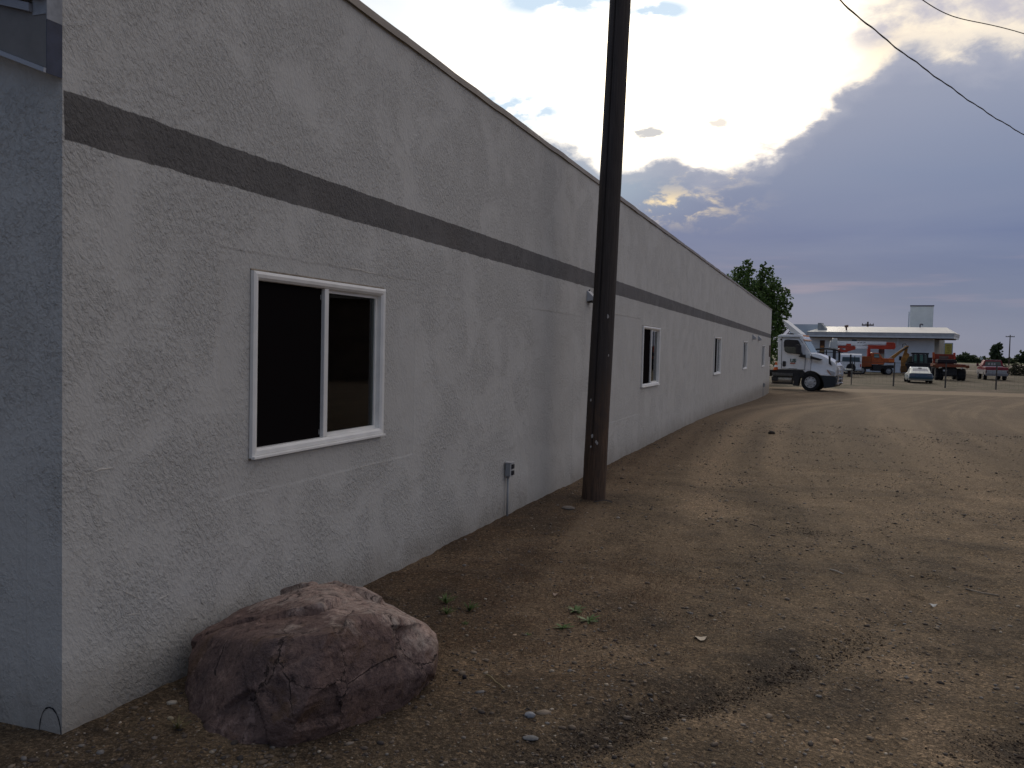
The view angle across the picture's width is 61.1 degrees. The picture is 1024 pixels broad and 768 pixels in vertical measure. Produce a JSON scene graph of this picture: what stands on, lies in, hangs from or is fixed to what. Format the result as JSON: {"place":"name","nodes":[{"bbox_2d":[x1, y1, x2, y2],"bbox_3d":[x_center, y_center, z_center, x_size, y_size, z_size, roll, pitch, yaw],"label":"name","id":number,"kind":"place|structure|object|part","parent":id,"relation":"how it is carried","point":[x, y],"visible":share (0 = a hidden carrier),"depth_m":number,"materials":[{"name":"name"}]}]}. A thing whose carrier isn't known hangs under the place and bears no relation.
{"place":"outdoors","nodes":[
{"label":"outdoors","id":0,"kind":"place"},
{"bbox_2d":[0,354,1023,767],"bbox_3d":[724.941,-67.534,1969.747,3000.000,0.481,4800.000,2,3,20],"label":"ground","id":1,"kind":"structure","parent":0,"point":[980,412],"depth_m":5.71,"materials":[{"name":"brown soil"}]},
{"bbox_2d":[168,713,192,728],"bbox_3d":[-1.451,1.480,3.760,0.129,0.062,0.130,2,3,20],"label":"weed","id":2,"kind":"object","parent":1,"relation":"on","point":[177,725],"visible":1,"depth_m":3.77,"materials":[{"name":"green plant"}]},
{"bbox_2d":[185,580,438,746],"bbox_3d":[-0.940,1.306,4.379,1.200,0.593,1.553,2,3,20],"label":"boulder","id":3,"kind":"object","parent":1,"relation":"on","point":[301,662],"visible":0.94,"depth_m":3.87,"materials":[{"name":"brown stone"}]},
{"bbox_2d":[0,0,771,734],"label":"stucco building","id":4,"kind":"structure","parent":1,"relation":"on","point":[292,292],"depth_m":4.91,"materials":[{"name":"paint"}]},
{"bbox_2d":[248,268,385,460],"bbox_3d":[-1.190,-0.130,5.476,0.090,1.059,1.508,2,3,20],"label":"window","id":5,"kind":"structure","parent":4,"relation":"in","point":[316,379],"depth_m":5.37,"materials":[{"name":"white plastic"}]},
{"bbox_2d":[505,461,514,515],"bbox_3d":[-0.025,1.073,8.630,0.078,0.598,0.097,2,3,20],"label":"outlet box","id":6,"kind":"object","parent":4,"relation":"attached to","point":[509,468],"visible":0.98,"depth_m":8.60,"materials":[{"name":"grey metal"}]},
{"bbox_2d":[587,289,592,302],"bbox_3d":[1.050,-1.147,11.301,0.110,0.175,0.186,2,3,20],"label":"wall light","id":7,"kind":"object","parent":4,"relation":"attached to","point":[589,296],"visible":0.59,"depth_m":11.23,"materials":[{"name":"grey plastic"}]},
{"bbox_2d":[641,325,660,387],"bbox_3d":[2.453,-0.488,15.371,0.090,1.067,1.568,2,3,20],"label":"window","id":8,"kind":"structure","parent":4,"relation":"in","point":[651,336],"depth_m":15.35,"materials":[{"name":"white plastic"}]},
{"bbox_2d":[713,336,721,374],"bbox_3d":[5.746,-0.798,24.319,0.090,1.065,1.528,2,3,20],"label":"window","id":9,"kind":"structure","parent":4,"relation":"in","point":[717,340],"depth_m":24.31,"materials":[{"name":"white plastic"}]},
{"bbox_2d":[742,341,747,369],"bbox_3d":[8.639,-1.073,32.179,0.090,1.052,1.568,2,3,20],"label":"window","id":10,"kind":"structure","parent":4,"relation":"in","point":[745,343],"depth_m":32.17,"materials":[{"name":"white plastic"}]},
{"bbox_2d":[761,345,764,366],"bbox_3d":[11.797,-1.323,40.764,0.090,1.027,1.708,2,3,20],"label":"window","id":11,"kind":"structure","parent":4,"relation":"in","point":[763,346],"depth_m":40.91,"materials":[{"name":"white plastic"}]},
{"bbox_2d":[435,592,455,603],"bbox_3d":[-0.429,1.411,5.674,0.150,0.072,0.153,2,3,20],"label":"weed","id":12,"kind":"object","parent":1,"relation":"on","point":[446,600],"visible":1,"depth_m":5.68,"materials":[{"name":"green plant"}]},
{"bbox_2d":[439,606,455,613],"bbox_3d":[-0.412,1.433,5.472,0.113,0.054,0.116,4,3,42],"label":"weed","id":13,"kind":"object","parent":1,"relation":"on","point":[445,611],"visible":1,"depth_m":5.46,"materials":[{"name":"green plant"}]},
{"bbox_2d":[464,599,479,610],"bbox_3d":[-0.268,1.432,5.574,0.133,0.076,0.146,-1,3,-39],"label":"weed","id":14,"kind":"object","parent":1,"relation":"on","point":[470,607],"visible":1,"depth_m":5.57,"materials":[{"name":"green plant"}]},
{"bbox_2d":[485,674,504,688],"bbox_3d":[-0.084,1.504,4.385,0.011,0.020,0.234,0,3,-25],"label":"stick","id":15,"kind":"object","parent":1,"relation":"on","point":[494,680],"visible":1,"depth_m":4.39,"materials":[{"name":"brown wood"}]},
{"bbox_2d":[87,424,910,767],"bbox_3d":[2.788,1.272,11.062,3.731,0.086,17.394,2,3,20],"label":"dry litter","id":16,"kind":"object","parent":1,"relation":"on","point":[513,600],"visible":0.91,"depth_m":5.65,"materials":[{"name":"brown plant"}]},
{"bbox_2d":[525,711,534,717],"bbox_3d":[0.082,1.507,3.946,0.050,0.030,0.035,1,3,3],"label":"stone","id":17,"kind":"object","parent":1,"relation":"on","point":[529,714],"visible":1,"depth_m":3.93,"materials":[{"name":"grey stone"}]},
{"bbox_2d":[522,735,538,740],"bbox_3d":[0.080,1.534,3.756,0.070,0.016,0.043,2,3,9],"label":"stone","id":18,"kind":"object","parent":1,"relation":"on","point":[531,738],"visible":1,"depth_m":3.75,"materials":[{"name":"grey stone"}]},
{"bbox_2d":[556,623,573,629],"bbox_3d":[0.314,1.478,5.268,0.127,0.036,0.105,2,3,20],"label":"weed","id":19,"kind":"object","parent":1,"relation":"on","point":[563,626],"visible":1,"depth_m":5.27,"materials":[{"name":"green plant"}]},
{"bbox_2d":[561,506,574,509],"bbox_3d":[0.591,1.307,9.137,0.143,0.045,0.112,2,3,20],"label":"stone","id":20,"kind":"object","parent":1,"relation":"on","point":[568,507],"visible":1,"depth_m":9.10,"materials":[{"name":"grey stone"}]},
{"bbox_2d":[567,605,584,612],"bbox_3d":[0.411,1.465,5.642,0.122,0.040,0.166,2,3,20],"label":"weed","id":21,"kind":"object","parent":1,"relation":"on","point":[577,608],"visible":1,"depth_m":5.65,"materials":[{"name":"green plant"}]},
{"bbox_2d":[576,614,600,623],"bbox_3d":[0.481,1.471,5.412,0.166,0.044,0.131,0,3,-30],"label":"weed","id":22,"kind":"object","parent":1,"relation":"on","point":[590,619],"visible":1,"depth_m":5.43,"materials":[{"name":"green plant"}]},
{"bbox_2d":[582,0,630,500],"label":"utility pole","id":23,"kind":"object","parent":1,"relation":"on","point":[599,383],"visible":0.98,"depth_m":9.54,"materials":[{"name":"brown wood"}]},
{"bbox_2d":[840,0,1023,134],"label":"service cable","id":24,"kind":"object","parent":23,"relation":"attached to","point":[855,14],"visible":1,"depth_m":15.46,"materials":[{"name":"grey plastic"}]},
{"bbox_2d":[922,0,1023,33],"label":"overhead wire","id":25,"kind":"object","parent":23,"relation":"attached to","point":[970,20],"visible":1,"depth_m":13.07,"materials":[{"name":"grey"}]},
{"bbox_2d":[693,636,706,640],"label":"dry leaf","id":26,"kind":"object","parent":1,"relation":"on","point":[701,638],"visible":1,"depth_m":5.10,"materials":[{"name":"beige plant"}]},
{"bbox_2d":[478,525,1023,767],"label":"dirt crumbs","id":27,"kind":"object","parent":1,"relation":"on","point":[707,711],"visible":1,"depth_m":4.05,"materials":[{"name":"soil"}]},
{"bbox_2d":[727,259,793,364],"bbox_3d":[16.409,-4.422,60.497,6.177,8.699,4.166,2,3,20],"label":"cottonwood tree","id":28,"kind":"object","parent":1,"relation":"on","point":[767,296],"visible":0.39,"depth_m":59.64,"materials":[{"name":"green plant"}]},
{"bbox_2d":[770,320,843,390],"bbox_3d":[14.765,-1.748,50.874,8.658,4.029,2.630,3,3,29],"label":"semi truck","id":29,"kind":"object","parent":1,"relation":"on","point":[799,357],"visible":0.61,"depth_m":49.04,"materials":[{"name":"white paint"}]},
{"bbox_2d":[815,348,840,361],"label":"arched frame","id":30,"kind":"object","parent":1,"relation":"on","point":[838,352],"visible":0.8,"depth_m":79.68,"materials":[{"name":"metal"}]},
{"bbox_2d":[840,353,861,371],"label":"van","id":31,"kind":"object","parent":1,"relation":"on","point":[846,357],"visible":0.46,"depth_m":85.66,"materials":[{"name":"white paint"}]},
{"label":"rear window","id":32,"kind":"part","parent":31,"relation":"part of","materials":[{"name":"black glass"}]},
{"bbox_2d":[829,338,895,374],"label":"bucket truck","id":33,"kind":"object","parent":1,"relation":"on","point":[870,359],"visible":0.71,"depth_m":87.31,"materials":[{"name":"orange metal"}]},
{"bbox_2d":[862,322,873,326],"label":"power pole","id":34,"kind":"object","parent":1,"relation":"on","point":[868,324],"visible":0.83,"depth_m":120.08,"materials":[{"name":"brown wood"}]},
{"bbox_2d":[790,323,959,372],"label":"white building","id":35,"kind":"structure","parent":1,"relation":"on","point":[920,339],"depth_m":98.62,"materials":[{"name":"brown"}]},
{"bbox_2d":[819,340,824,353],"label":"door","id":36,"kind":"structure","parent":35,"relation":"in","point":[822,342],"depth_m":102.20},
{"bbox_2d":[878,349,883,364],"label":"window","id":37,"kind":"structure","parent":35,"relation":"in","point":[881,351],"depth_m":98.86,"materials":[{"name":"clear glass"}]},
{"bbox_2d":[944,343,952,353],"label":"yellow sign","id":38,"kind":"object","parent":35,"relation":"attached to","point":[948,348],"visible":0.84,"depth_m":89.84,"materials":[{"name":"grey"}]},
{"bbox_2d":[770,359,1023,389],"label":"wire fence","id":39,"kind":"object","parent":1,"relation":"on","point":[894,363],"visible":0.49,"depth_m":54.71,"materials":[{"name":"metal"}]},
{"bbox_2d":[890,344,938,372],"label":"backhoe","id":40,"kind":"object","parent":1,"relation":"on","point":[908,361],"visible":0.59,"depth_m":90.08,"materials":[{"name":"metal"}]},
{"bbox_2d":[904,367,932,382],"bbox_3d":[30.116,-0.690,64.267,1.711,1.150,4.445,2,3,20],"label":"coupe","id":41,"kind":"object","parent":1,"relation":"on","point":[925,374],"visible":0.98,"depth_m":62.52,"materials":[{"name":"grey metal"}]},
{"bbox_3d":[29.601,-0.972,62.834,1.090,0.302,0.787,2,3,20],"label":"rear window","id":42,"kind":"part","parent":41,"relation":"part of","materials":[{"name":"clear glass"}]},
{"bbox_2d":[908,305,933,326],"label":"billboard","id":43,"kind":"object","parent":1,"relation":"on","point":[920,314],"visible":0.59,"depth_m":106.89,"materials":[{"name":"white"}]},
{"bbox_2d":[930,352,969,380],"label":"flatbed truck","id":44,"kind":"object","parent":1,"relation":"on","point":[940,360],"visible":0.88,"depth_m":71.79,"materials":[{"name":"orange metal"}]},
{"bbox_2d":[955,351,975,362],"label":"bush","id":45,"kind":"object","parent":1,"relation":"on","point":[965,357],"visible":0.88,"depth_m":285.12,"materials":[{"name":"green plant"}]},
{"bbox_2d":[972,355,981,362],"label":"bush","id":46,"kind":"object","parent":1,"relation":"on","point":[977,360],"visible":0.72,"depth_m":285.71,"materials":[{"name":"green plant"}]},
{"bbox_2d":[965,588,997,595],"bbox_3d":[3.377,1.496,6.233,0.212,0.019,0.015,3,3,40],"label":"twig","id":47,"kind":"object","parent":1,"relation":"on","point":[980,592],"visible":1,"depth_m":6.23,"materials":[{"name":"grey wood"}]},
{"bbox_2d":[976,360,1008,379],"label":"pickup truck","id":48,"kind":"object","parent":1,"relation":"on","point":[984,365],"visible":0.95,"depth_m":76.13,"materials":[{"name":"red metal"}]},
{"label":"rear window","id":49,"kind":"part","parent":48,"relation":"part of","materials":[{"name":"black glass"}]},
{"bbox_2d":[989,342,1002,359],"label":"tree","id":50,"kind":"object","parent":1,"relation":"on","point":[995,353],"visible":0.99,"depth_m":281.94,"materials":[{"name":"green plant"}]},
{"bbox_2d":[1001,356,1010,363],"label":"bush","id":51,"kind":"object","parent":1,"relation":"on","point":[1004,360],"visible":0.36,"depth_m":288.21,"materials":[{"name":"green plant"}]},
{"bbox_2d":[1006,335,1014,365],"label":"power pole","id":52,"kind":"object","parent":1,"relation":"on","point":[1010,336],"visible":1,"depth_m":219.72,"materials":[{"name":"brown wood"}]},
{"bbox_2d":[1007,357,1016,363],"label":"bush","id":53,"kind":"object","parent":1,"relation":"on","point":[1012,361],"visible":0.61,"depth_m":289.57,"materials":[{"name":"green plant"}]},
{"bbox_2d":[1004,363,1023,375],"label":"brush","id":54,"kind":"object","parent":1,"relation":"on","point":[1013,370],"visible":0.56,"depth_m":98.11,"materials":[{"name":"green plant"}]},
{"bbox_2d":[1014,350,1023,363],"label":"tree","id":55,"kind":"object","parent":1,"relation":"on","point":[1019,358],"visible":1,"depth_m":279.87,"materials":[{"name":"green plant"}]},
{"bbox_2d":[360,0,1023,357],"label":"sky","id":56,"kind":"structure","parent":0,"point":[792,136],"materials":[{"name":"white"}]},
{"bbox_2d":[845,369,852,376],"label":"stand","id":57,"kind":"object","parent":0,"point":[849,373],"visible":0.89,"depth_m":75.14,"materials":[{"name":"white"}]},
{"bbox_2d":[844,354,860,373],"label":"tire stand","id":58,"kind":"object","parent":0,"point":[849,366],"visible":0.66,"depth_m":76.13,"materials":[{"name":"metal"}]}
]}

